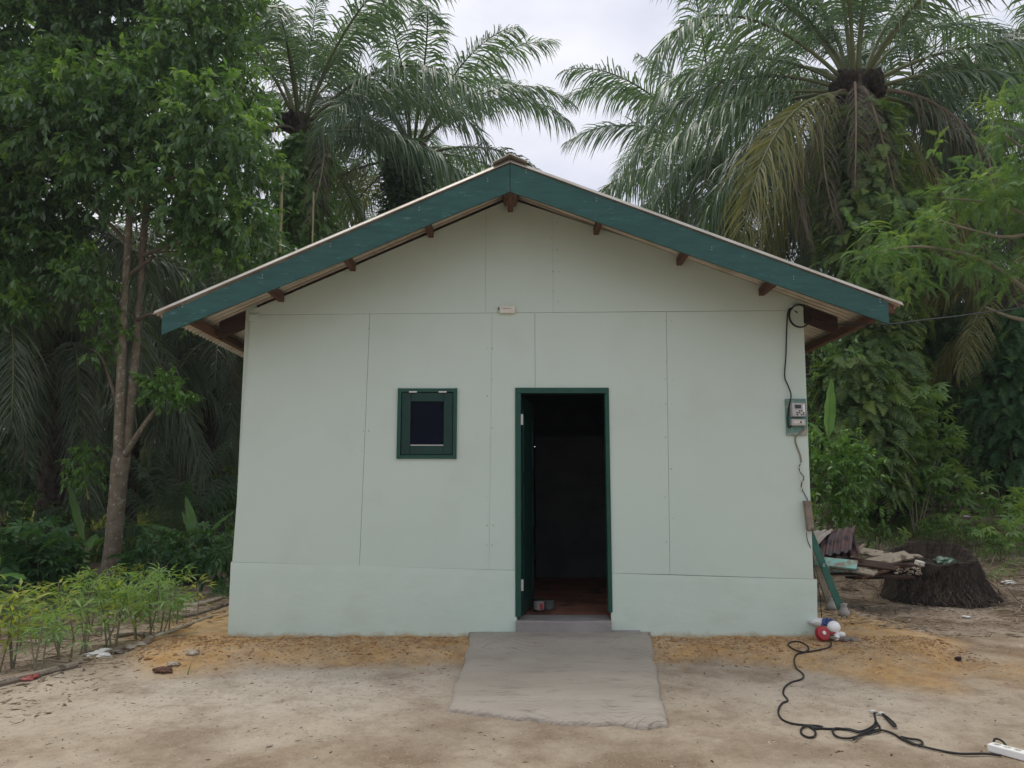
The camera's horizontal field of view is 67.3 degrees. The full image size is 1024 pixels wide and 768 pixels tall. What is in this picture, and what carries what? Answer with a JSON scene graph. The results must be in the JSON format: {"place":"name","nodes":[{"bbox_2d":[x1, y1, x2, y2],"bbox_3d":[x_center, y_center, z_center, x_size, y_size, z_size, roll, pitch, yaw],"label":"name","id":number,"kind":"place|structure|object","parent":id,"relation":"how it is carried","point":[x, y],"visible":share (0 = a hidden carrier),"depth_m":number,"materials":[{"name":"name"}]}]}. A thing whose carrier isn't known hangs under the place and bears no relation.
{"place":"outdoors","nodes":[
{"label":"outdoors","id":0,"kind":"place"},
{"bbox_2d":[1,490,977,578],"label":"grass","id":1,"kind":"structure","parent":0,"point":[146,521],"depth_m":22.50,"materials":[{"name":"plant"}]},
{"bbox_2d":[1,637,1021,767],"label":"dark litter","id":2,"kind":"object","parent":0,"point":[503,737],"visible":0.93,"depth_m":4.88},
{"bbox_2d":[0,493,1023,767],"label":"ground","id":3,"kind":"structure","parent":0,"point":[102,711],"depth_m":5.02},
{"bbox_2d":[0,595,37,671],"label":"seedling","id":4,"kind":"object","parent":3,"relation":"on","point":[12,620],"visible":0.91,"depth_m":6.12,"materials":[{"name":"green plant"}]},
{"bbox_2d":[0,462,43,542],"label":"bush","id":5,"kind":"object","parent":3,"relation":"on","point":[15,515],"visible":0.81,"depth_m":13.18,"materials":[{"name":"plant"}]},
{"bbox_2d":[0,575,57,668],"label":"seedling","id":6,"kind":"object","parent":3,"relation":"on","point":[25,625],"visible":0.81,"depth_m":6.23,"materials":[{"name":"green plant"}]},
{"bbox_2d":[2,592,60,646],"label":"seedling","id":7,"kind":"object","parent":3,"relation":"on","point":[24,620],"visible":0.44,"depth_m":7.30,"materials":[{"name":"green plant"}]},
{"bbox_2d":[6,581,61,629],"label":"seedling","id":8,"kind":"object","parent":3,"relation":"on","point":[36,586],"visible":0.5,"depth_m":8.13,"materials":[{"name":"green plant"}]},
{"bbox_2d":[0,603,76,670],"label":"seedling","id":9,"kind":"object","parent":3,"relation":"on","point":[28,630],"visible":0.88,"depth_m":5.99,"materials":[{"name":"green plant"}]},
{"bbox_2d":[0,661,78,686],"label":"border pole","id":10,"kind":"object","parent":3,"relation":"on","point":[15,679],"visible":0.94,"depth_m":5.76,"materials":[{"name":"wood"}]},
{"bbox_2d":[0,500,96,555],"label":"bush","id":11,"kind":"object","parent":3,"relation":"on","point":[65,517],"visible":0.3,"depth_m":13.94,"materials":[{"name":"plant"}]},
{"bbox_2d":[0,515,98,597],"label":"bush","id":12,"kind":"object","parent":3,"relation":"on","point":[25,559],"visible":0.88,"depth_m":10.48,"materials":[{"name":"green plant"}]},
{"bbox_2d":[0,268,112,523],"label":"oil palm","id":13,"kind":"object","parent":3,"relation":"on","point":[1,509],"depth_m":21.21,"materials":[{"name":"green plant"}]},
{"bbox_2d":[29,579,85,659],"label":"seedling","id":14,"kind":"object","parent":3,"relation":"on","point":[57,646],"visible":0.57,"depth_m":6.37,"materials":[{"name":"green plant"}]},
{"bbox_2d":[30,592,118,660],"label":"seedling","id":15,"kind":"object","parent":3,"relation":"on","point":[57,637],"visible":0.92,"depth_m":6.08,"materials":[{"name":"green plant"}]},
{"bbox_2d":[54,440,110,533],"bbox_3d":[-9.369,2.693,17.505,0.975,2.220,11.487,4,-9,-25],"label":"sapling","id":16,"kind":"object","parent":3,"relation":"on","point":[84,472],"visible":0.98,"depth_m":12.76,"materials":[{"name":"green plant"}]},
{"bbox_2d":[46,570,126,653],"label":"seedling","id":17,"kind":"object","parent":3,"relation":"on","point":[84,650],"visible":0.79,"depth_m":6.54,"materials":[{"name":"green plant"}]},
{"bbox_2d":[48,481,124,576],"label":"banana plant","id":18,"kind":"object","parent":3,"relation":"on","point":[93,541],"visible":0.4,"depth_m":12.88,"materials":[{"name":"green plant"}]},
{"bbox_2d":[60,563,122,630],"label":"seedling","id":19,"kind":"object","parent":3,"relation":"on","point":[84,595],"visible":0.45,"depth_m":8.08,"materials":[{"name":"green plant"}]},
{"bbox_2d":[67,566,152,647],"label":"seedling","id":20,"kind":"object","parent":3,"relation":"on","point":[108,586],"visible":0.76,"depth_m":6.74,"materials":[{"name":"green plant"}]},
{"bbox_2d":[0,584,228,677],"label":"dry stalks","id":21,"kind":"object","parent":3,"relation":"on","point":[56,654],"visible":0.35,"depth_m":7.38,"materials":[{"name":"plant"}]},
{"bbox_2d":[0,562,229,722],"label":"leaf litter","id":22,"kind":"object","parent":3,"relation":"on","point":[55,673],"visible":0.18,"depth_m":6.74,"materials":[{"name":"plant"}]},
{"bbox_2d":[0,217,230,554],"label":"oil palm","id":23,"kind":"object","parent":3,"relation":"on","point":[59,437],"visible":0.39,"depth_m":16.28,"materials":[{"name":"green plant"}]},
{"bbox_2d":[0,358,46,495],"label":"creeper","id":24,"kind":"object","parent":23,"relation":"attached to","point":[8,484],"visible":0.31,"depth_m":17.87,"materials":[{"name":"green plant"}]},
{"bbox_2d":[0,558,230,640],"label":"weeds","id":25,"kind":"object","parent":3,"relation":"on","point":[216,588],"visible":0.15,"depth_m":10.30,"materials":[{"name":"green plant"}]},
{"bbox_2d":[0,528,232,628],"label":"weeds","id":26,"kind":"object","parent":3,"relation":"on","point":[93,549],"visible":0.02,"depth_m":16.31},
{"bbox_2d":[81,573,158,646],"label":"seedling","id":27,"kind":"object","parent":3,"relation":"on","point":[116,596],"visible":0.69,"depth_m":6.79,"materials":[{"name":"green plant"}]},
{"bbox_2d":[0,303,240,521],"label":"distant wood","id":28,"kind":"object","parent":3,"relation":"on","point":[22,499],"visible":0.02,"depth_m":31.14,"materials":[{"name":"plant"}]},
{"bbox_2d":[0,99,242,459],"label":"oil palm","id":29,"kind":"object","parent":3,"relation":"on","point":[113,246],"visible":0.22,"depth_m":13.84,"materials":[{"name":"green plant"}]},
{"bbox_2d":[0,190,243,539],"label":"oil palm","id":30,"kind":"object","parent":3,"relation":"on","point":[132,484],"visible":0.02,"depth_m":21.59,"materials":[{"name":"green plant"}]},
{"bbox_2d":[109,562,153,597],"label":"seedling","id":31,"kind":"object","parent":3,"relation":"on","point":[136,568],"visible":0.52,"depth_m":10.44,"materials":[{"name":"green plant"}]},
{"bbox_2d":[30,439,237,558],"bbox_3d":[-7.419,2.873,16.508,5.110,3.480,3.572,3,-8,-20],"label":"young palm","id":32,"kind":"object","parent":3,"relation":"on","point":[163,520],"visible":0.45,"depth_m":16.61,"materials":[{"name":"green plant"}]},
{"bbox_2d":[110,585,164,639],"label":"seedling","id":33,"kind":"object","parent":3,"relation":"on","point":[135,633],"visible":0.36,"depth_m":7.19,"materials":[{"name":"green plant"}]},
{"bbox_2d":[36,268,242,519],"bbox_3d":[-11.795,0.341,28.400,9.789,10.066,9.582,-6,-10,37],"label":"oil palm","id":34,"kind":"object","parent":3,"relation":"on","point":[104,412],"visible":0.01,"depth_m":27.43,"materials":[{"name":"green plant"}]},
{"bbox_2d":[111,566,171,623],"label":"seedling","id":35,"kind":"object","parent":3,"relation":"on","point":[125,581],"visible":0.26,"depth_m":8.18,"materials":[{"name":"green plant"}]},
{"bbox_2d":[120,524,168,570],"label":"cassava plant","id":36,"kind":"object","parent":3,"relation":"on","point":[135,548],"visible":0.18,"depth_m":12.84,"materials":[{"name":"green plant"}]},
{"bbox_2d":[0,0,298,578],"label":"broadleaf tree","id":37,"kind":"object","parent":3,"relation":"on","point":[120,80],"visible":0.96,"depth_m":12.26,"materials":[{"name":"green plant"}]},
{"bbox_2d":[107,527,194,581],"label":"bush","id":38,"kind":"object","parent":3,"relation":"on","point":[170,559],"visible":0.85,"depth_m":11.36,"materials":[{"name":"green plant"}]},
{"bbox_2d":[113,561,191,634],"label":"seedling","id":39,"kind":"object","parent":3,"relation":"on","point":[149,609],"visible":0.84,"depth_m":6.93,"materials":[{"name":"green plant"}]},
{"bbox_2d":[137,564,200,631],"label":"seedling","id":40,"kind":"object","parent":3,"relation":"on","point":[157,574],"visible":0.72,"depth_m":6.98,"materials":[{"name":"green plant"}]},
{"bbox_2d":[124,496,233,550],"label":"banana plant","id":41,"kind":"object","parent":3,"relation":"on","point":[189,517],"visible":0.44,"depth_m":13.92,"materials":[{"name":"green plant"}]},
{"bbox_2d":[147,615,212,639],"bbox_3d":[-3.119,2.316,7.350,0.103,0.064,1.106,-1,-8,7],"label":"border pole","id":42,"kind":"object","parent":3,"relation":"on","point":[176,628],"visible":0.97,"depth_m":7.14,"materials":[{"name":"wood"}]},
{"bbox_2d":[143,521,234,583],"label":"cassava plant","id":43,"kind":"object","parent":3,"relation":"on","point":[205,540],"visible":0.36,"depth_m":12.17,"materials":[{"name":"green plant"}]},
{"bbox_2d":[73,195,328,545],"bbox_3d":[-7.549,-0.073,20.767,7.772,8.955,8.395,-4,-9,29],"label":"oil palm","id":44,"kind":"object","parent":3,"relation":"on","point":[222,374],"visible":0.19,"depth_m":18.82,"materials":[{"name":"green plant"}]},
{"bbox_2d":[178,524,233,595],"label":"bush","id":45,"kind":"object","parent":3,"relation":"on","point":[221,563],"visible":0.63,"depth_m":10.77,"materials":[{"name":"green plant"}]},
{"bbox_2d":[190,456,238,548],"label":"bush","id":46,"kind":"object","parent":3,"relation":"on","point":[225,468],"visible":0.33,"depth_m":18.79,"materials":[{"name":"green plant"}]},
{"bbox_2d":[134,0,497,269],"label":"oil palm","id":47,"kind":"object","parent":3,"relation":"on","point":[295,119],"visible":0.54,"depth_m":18.52,"materials":[{"name":"green plant"}]},
{"bbox_2d":[243,129,353,268],"bbox_3d":[-4.994,-4.213,18.265,2.589,3.840,2.265,4,-9,-24],"label":"creeper","id":48,"kind":"object","parent":47,"relation":"attached to","point":[292,146],"visible":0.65,"depth_m":17.84,"materials":[{"name":"green plant"}]},
{"bbox_2d":[199,108,441,373],"bbox_3d":[-5.779,-1.484,26.393,9.820,13.186,8.852,6,-10,-38],"label":"oil palm","id":49,"kind":"object","parent":3,"relation":"on","point":[351,162],"visible":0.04,"depth_m":25.72,"materials":[{"name":"green plant"}]},
{"bbox_2d":[218,0,579,231],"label":"oil palm","id":50,"kind":"object","parent":3,"relation":"on","point":[511,99],"visible":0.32,"depth_m":20.64,"materials":[{"name":"green plant"}]},
{"bbox_2d":[370,150,438,214],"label":"creeper","id":51,"kind":"object","parent":50,"relation":"attached to","point":[394,190],"visible":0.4,"depth_m":20.51,"materials":[{"name":"plant"}]},
{"bbox_2d":[153,153,903,636],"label":"house","id":52,"kind":"structure","parent":3,"relation":"on","point":[589,435],"depth_m":7.10,"materials":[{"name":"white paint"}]},
{"bbox_2d":[396,388,456,458],"bbox_3d":[-0.785,0.368,7.138,0.551,0.653,0.097,0,-8,0],"label":"window","id":53,"kind":"structure","parent":52,"relation":"in","point":[426,417],"depth_m":7.12,"materials":[{"name":"green paint"}]},
{"bbox_2d":[521,396,533,615],"bbox_3d":[0.143,1.160,7.493,0.044,2.014,0.800,-1,-8,10],"label":"door","id":54,"kind":"structure","parent":52,"relation":"in","point":[527,408],"depth_m":7.44,"materials":[{"name":"green paint"}]},
{"bbox_2d":[785,399,807,434],"bbox_3d":[2.627,0.305,7.113,0.190,0.338,0.021,0,-8,0],"label":"meter board","id":55,"kind":"object","parent":52,"relation":"attached to","point":[794,430],"visible":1,"depth_m":7.10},
{"bbox_2d":[790,403,805,416],"bbox_3d":[2.629,0.239,7.076,0.120,0.124,0.070,0,-8,0],"label":"electric meter","id":56,"kind":"object","parent":55,"relation":"attached to","point":[797,410],"visible":1,"depth_m":7.04,"materials":[{"name":"grey plastic"}]},
{"bbox_2d":[803,501,814,530],"bbox_3d":[2.688,1.194,6.967,0.074,0.273,0.060,0,-8,0],"label":"timber block","id":57,"kind":"object","parent":52,"relation":"attached to","point":[808,514],"depth_m":6.94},
{"bbox_2d":[807,306,1023,325],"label":"overhead cable","id":58,"kind":"object","parent":52,"relation":"attached to","point":[911,321],"visible":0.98,"depth_m":7.16,"materials":[{"name":"black rubber"}]},
{"bbox_2d":[448,632,667,729],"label":"concrete ramp","id":59,"kind":"structure","parent":3,"relation":"on","point":[587,679],"depth_m":5.47,"materials":[{"name":"concrete"}]},
{"bbox_2d":[110,635,1007,683],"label":"sand crumbs","id":60,"kind":"object","parent":3,"relation":"on","point":[701,642],"visible":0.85,"depth_m":6.53,"materials":[{"name":"sand"}]},
{"bbox_2d":[556,0,916,270],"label":"oil palm","id":61,"kind":"object","parent":3,"relation":"on","point":[614,186],"visible":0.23,"depth_m":21.55,"materials":[{"name":"green plant"}]},
{"bbox_2d":[619,0,1023,520],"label":"oil palm","id":62,"kind":"object","parent":3,"relation":"on","point":[851,79],"visible":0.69,"depth_m":16.31,"materials":[{"name":"green plant"}]},
{"bbox_2d":[786,95,961,515],"bbox_3d":[7.072,-1.608,15.049,2.984,8.335,2.883,2,-8,-16],"label":"climbing fern","id":63,"kind":"object","parent":62,"relation":"attached to","point":[892,344],"visible":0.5,"depth_m":14.65,"materials":[{"name":"green plant"}]},
{"bbox_2d":[777,640,875,737],"bbox_3d":[2.238,2.109,5.501,0.572,0.128,2.508,-3,-8,22],"label":"extension cord","id":64,"kind":"object","parent":3,"relation":"on","point":[814,727],"visible":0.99,"depth_m":4.74,"materials":[{"name":"black rubber"}]},
{"bbox_2d":[668,86,988,503],"bbox_3d":[9.328,-2.489,24.585,10.100,12.853,10.078,0,-8,0],"label":"oil palm","id":65,"kind":"object","parent":3,"relation":"on","point":[807,361],"visible":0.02,"depth_m":24.10,"materials":[{"name":"green plant"}]},
{"bbox_2d":[812,531,849,615],"bbox_3d":[3.172,1.554,8.343,0.803,1.817,0.595,0,-8,0],"label":"wooden ladder","id":66,"kind":"object","parent":3,"relation":"on","point":[824,577],"visible":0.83,"depth_m":8.06,"materials":[{"name":"green paint"}]},
{"bbox_2d":[808,379,860,524],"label":"banana plant","id":67,"kind":"object","parent":3,"relation":"on","point":[830,411],"visible":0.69,"depth_m":12.27,"materials":[{"name":"green plant"}]},
{"bbox_2d":[827,565,843,571],"bbox_3d":[4.073,2.339,9.610,0.030,0.421,2.846,-4,-9,28],"label":"plank","id":68,"kind":"object","parent":3,"relation":"on","point":[833,570],"visible":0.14,"depth_m":9.22,"materials":[{"name":"teal paint"}]},
{"bbox_2d":[813,535,860,566],"bbox_3d":[3.847,2.075,9.405,0.727,0.425,0.821,-3,-8,21],"label":"corrugated sheet","id":69,"kind":"object","parent":68,"relation":"on","point":[854,551],"visible":0.17,"depth_m":9.12,"materials":[{"name":"metal"}]},
{"bbox_2d":[819,525,855,555],"bbox_3d":[3.839,1.976,9.520,0.743,0.437,0.909,-4,-9,29],"label":"corrugated sheet","id":70,"kind":"object","parent":69,"relation":"on","point":[839,541],"visible":0.47,"depth_m":9.33,"materials":[{"name":"metal"}]},
{"bbox_2d":[830,567,877,576],"bbox_3d":[3.856,2.103,8.745,0.521,0.123,0.180,-6,-10,40],"label":"plank","id":71,"kind":"object","parent":68,"relation":"on","point":[865,571],"visible":0.49,"depth_m":8.64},
{"bbox_2d":[824,557,857,569],"bbox_3d":[3.720,2.051,8.803,0.425,0.126,0.159,-4,-9,30],"label":"plank","id":72,"kind":"object","parent":71,"relation":"on","point":[841,563],"visible":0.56,"depth_m":8.76,"materials":[{"name":"teal paint"}]},
{"bbox_2d":[836,555,894,570],"bbox_3d":[4.088,2.073,8.901,0.625,0.158,0.110,-2,-8,14],"label":"plank","id":73,"kind":"object","parent":71,"relation":"on","point":[876,564],"visible":0.76,"depth_m":8.87,"materials":[{"name":"wood"}]},
{"bbox_2d":[805,334,883,530],"bbox_3d":[5.642,0.881,13.600,1.778,3.745,1.493,0,-8,0],"label":"bush","id":74,"kind":"object","parent":3,"relation":"on","point":[825,349],"visible":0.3,"depth_m":13.55,"materials":[{"name":"green plant"}]},
{"bbox_2d":[813,542,883,594],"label":"dry stalks","id":75,"kind":"object","parent":3,"relation":"on","point":[853,581],"visible":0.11,"depth_m":10.37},
{"bbox_2d":[808,415,896,535],"bbox_3d":[4.915,1.647,11.576,1.651,2.364,1.308,0,-8,0],"label":"bush","id":76,"kind":"object","parent":3,"relation":"on","point":[838,465],"visible":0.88,"depth_m":11.49,"materials":[{"name":"green plant"}]},
{"bbox_2d":[806,356,940,520],"bbox_3d":[6.191,0.941,13.383,2.115,2.797,1.844,4,-9,-25],"label":"climbing fern","id":77,"kind":"object","parent":3,"relation":"on","point":[873,392],"visible":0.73,"depth_m":12.95,"materials":[{"name":"green plant"}]},
{"bbox_2d":[858,522,911,569],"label":"bush","id":78,"kind":"object","parent":3,"relation":"on","point":[901,542],"visible":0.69,"depth_m":11.27,"materials":[{"name":"green plant"}]},
{"bbox_2d":[755,0,1023,497],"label":"oil palm","id":79,"kind":"object","parent":3,"relation":"on","point":[921,71],"visible":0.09,"depth_m":18.99,"materials":[{"name":"green plant"}]},
{"bbox_2d":[902,194,991,489],"bbox_3d":[10.319,-1.162,19.096,3.193,7.634,2.929,0,-8,0],"label":"climbing fern","id":80,"kind":"object","parent":79,"relation":"attached to","point":[932,345],"visible":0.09,"depth_m":18.32,"materials":[{"name":"green plant"}]},
{"bbox_2d":[855,473,931,529],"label":"cassava plant","id":81,"kind":"object","parent":3,"relation":"on","point":[895,516],"visible":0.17,"depth_m":13.74,"materials":[{"name":"green plant"}]},
{"bbox_2d":[831,712,1001,756],"bbox_3d":[2.185,2.004,4.340,0.568,0.030,0.807,4,-9,-25],"label":"strip cord","id":82,"kind":"object","parent":3,"relation":"on","point":[903,738],"visible":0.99,"depth_m":4.35,"materials":[{"name":"black rubber"}]},
{"bbox_2d":[813,519,1023,637],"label":"leaf litter","id":83,"kind":"object","parent":3,"relation":"on","point":[863,614],"visible":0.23,"depth_m":8.27,"materials":[{"name":"plant"}]},
{"bbox_2d":[831,230,1023,512],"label":"oil palm","id":84,"kind":"object","parent":3,"relation":"on","point":[958,347],"visible":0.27,"depth_m":15.79,"materials":[{"name":"green plant"}]},
{"bbox_2d":[952,305,1023,503],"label":"creeper","id":85,"kind":"object","parent":84,"relation":"attached to","point":[1002,387],"visible":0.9,"depth_m":14.80,"materials":[{"name":"green plant"}]},
{"bbox_2d":[836,69,1023,327],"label":"feathery tree","id":86,"kind":"object","parent":3,"relation":"on","point":[998,204],"visible":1,"depth_m":10.29,"materials":[{"name":"green plant"}]},
{"bbox_2d":[891,382,968,536],"bbox_3d":[7.284,1.310,13.650,1.699,2.801,1.327,0,-8,0],"label":"cassava plant","id":87,"kind":"object","parent":3,"relation":"on","point":[926,421],"visible":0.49,"depth_m":13.53,"materials":[{"name":"green plant"}]},
{"bbox_2d":[911,513,954,542],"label":"weed","id":88,"kind":"object","parent":3,"relation":"on","point":[930,530],"visible":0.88,"depth_m":12.82,"materials":[{"name":"green plant"}]},
{"bbox_2d":[873,541,1007,608],"bbox_3d":[5.390,2.398,9.701,1.661,0.780,1.528,-4,-9,27],"label":"palm stump","id":89,"kind":"object","parent":3,"relation":"on","point":[962,582],"visible":0.85,"depth_m":9.27,"materials":[{"name":"wood"}]},
{"bbox_2d":[845,575,914,578],"bbox_3d":[4.388,2.304,9.172,0.800,0.022,0.160,1,-8,-8],"label":"plank","id":90,"kind":"object","parent":89,"relation":"on","point":[889,577],"visible":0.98,"depth_m":9.13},
{"bbox_2d":[830,572,890,575],"bbox_3d":[4.079,2.243,9.079,0.700,0.022,0.140,-1,-8,5],"label":"plank","id":91,"kind":"object","parent":90,"relation":"on","point":[851,574],"visible":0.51,"depth_m":9.03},
{"bbox_2d":[856,565,899,578],"bbox_3d":[4.276,2.198,8.985,0.541,0.135,0.100,2,-8,-16],"label":"plank","id":92,"kind":"object","parent":91,"relation":"on","point":[880,571],"visible":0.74,"depth_m":8.94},
{"bbox_2d":[857,551,914,568],"bbox_3d":[4.376,2.090,9.101,0.783,0.208,0.162,2,-8,-14],"label":"plank","id":93,"kind":"object","parent":92,"relation":"on","point":[900,556],"visible":0.5,"depth_m":9.13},
{"bbox_2d":[891,0,1023,299],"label":"oil palm","id":94,"kind":"object","parent":3,"relation":"on","point":[1006,245],"visible":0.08,"depth_m":19.70,"materials":[{"name":"green plant"}]},
{"bbox_2d":[939,417,978,494],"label":"cassava plant","id":95,"kind":"object","parent":3,"relation":"on","point":[968,453],"visible":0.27,"depth_m":15.75,"materials":[{"name":"green plant"}]},
{"bbox_2d":[936,510,986,546],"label":"weed","id":96,"kind":"object","parent":3,"relation":"on","point":[968,531],"visible":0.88,"depth_m":12.49,"materials":[{"name":"green plant"}]},
{"bbox_2d":[922,456,1001,526],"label":"cassava plant","id":97,"kind":"object","parent":3,"relation":"on","point":[967,484],"visible":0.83,"depth_m":13.89,"materials":[{"name":"green plant"}]},
{"bbox_2d":[935,359,1002,495],"bbox_3d":[11.244,1.044,17.595,3.024,3.578,2.267,0,-8,0],"label":"bush","id":98,"kind":"object","parent":3,"relation":"on","point":[954,400],"visible":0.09,"depth_m":17.66,"materials":[{"name":"green plant"}]},
{"bbox_2d":[949,431,1020,516],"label":"bush","id":99,"kind":"object","parent":3,"relation":"on","point":[1001,474],"visible":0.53,"depth_m":14.93,"materials":[{"name":"green plant"}]},
{"bbox_2d":[971,517,1023,562],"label":"weed","id":100,"kind":"object","parent":3,"relation":"on","point":[990,534],"visible":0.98,"depth_m":11.50,"materials":[{"name":"green plant"}]},
{"bbox_2d":[978,483,1023,542],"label":"cassava plant","id":101,"kind":"object","parent":3,"relation":"on","point":[992,500],"visible":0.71,"depth_m":12.77,"materials":[{"name":"green plant"}]},
{"bbox_2d":[979,553,1023,616],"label":"dry stalks","id":102,"kind":"object","parent":3,"relation":"on","point":[1021,575],"visible":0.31,"depth_m":9.80,"materials":[{"name":"plant"}]},
{"bbox_2d":[987,738,1023,760],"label":"power strip","id":103,"kind":"object","parent":3,"relation":"on","point":[1005,750],"visible":1,"depth_m":4.12,"materials":[{"name":"white plastic"}]},
{"bbox_2d":[996,496,1023,556],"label":"weed","id":104,"kind":"object","parent":3,"relation":"on","point":[1007,515],"visible":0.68,"depth_m":12.08,"materials":[{"name":"green plant"}]},
{"bbox_2d":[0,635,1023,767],"bbox_3d":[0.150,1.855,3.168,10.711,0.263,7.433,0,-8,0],"label":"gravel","id":105,"kind":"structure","parent":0,"point":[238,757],"depth_m":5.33,"materials":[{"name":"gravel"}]},
{"bbox_2d":[2,0,1023,446],"label":"sky","id":106,"kind":"structure","parent":0,"point":[589,31],"materials":[{"name":"white"}]},
{"bbox_2d":[815,505,1023,612],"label":"grass","id":107,"kind":"structure","parent":0,"point":[936,537],"depth_m":13.27,"materials":[{"name":"plant"}]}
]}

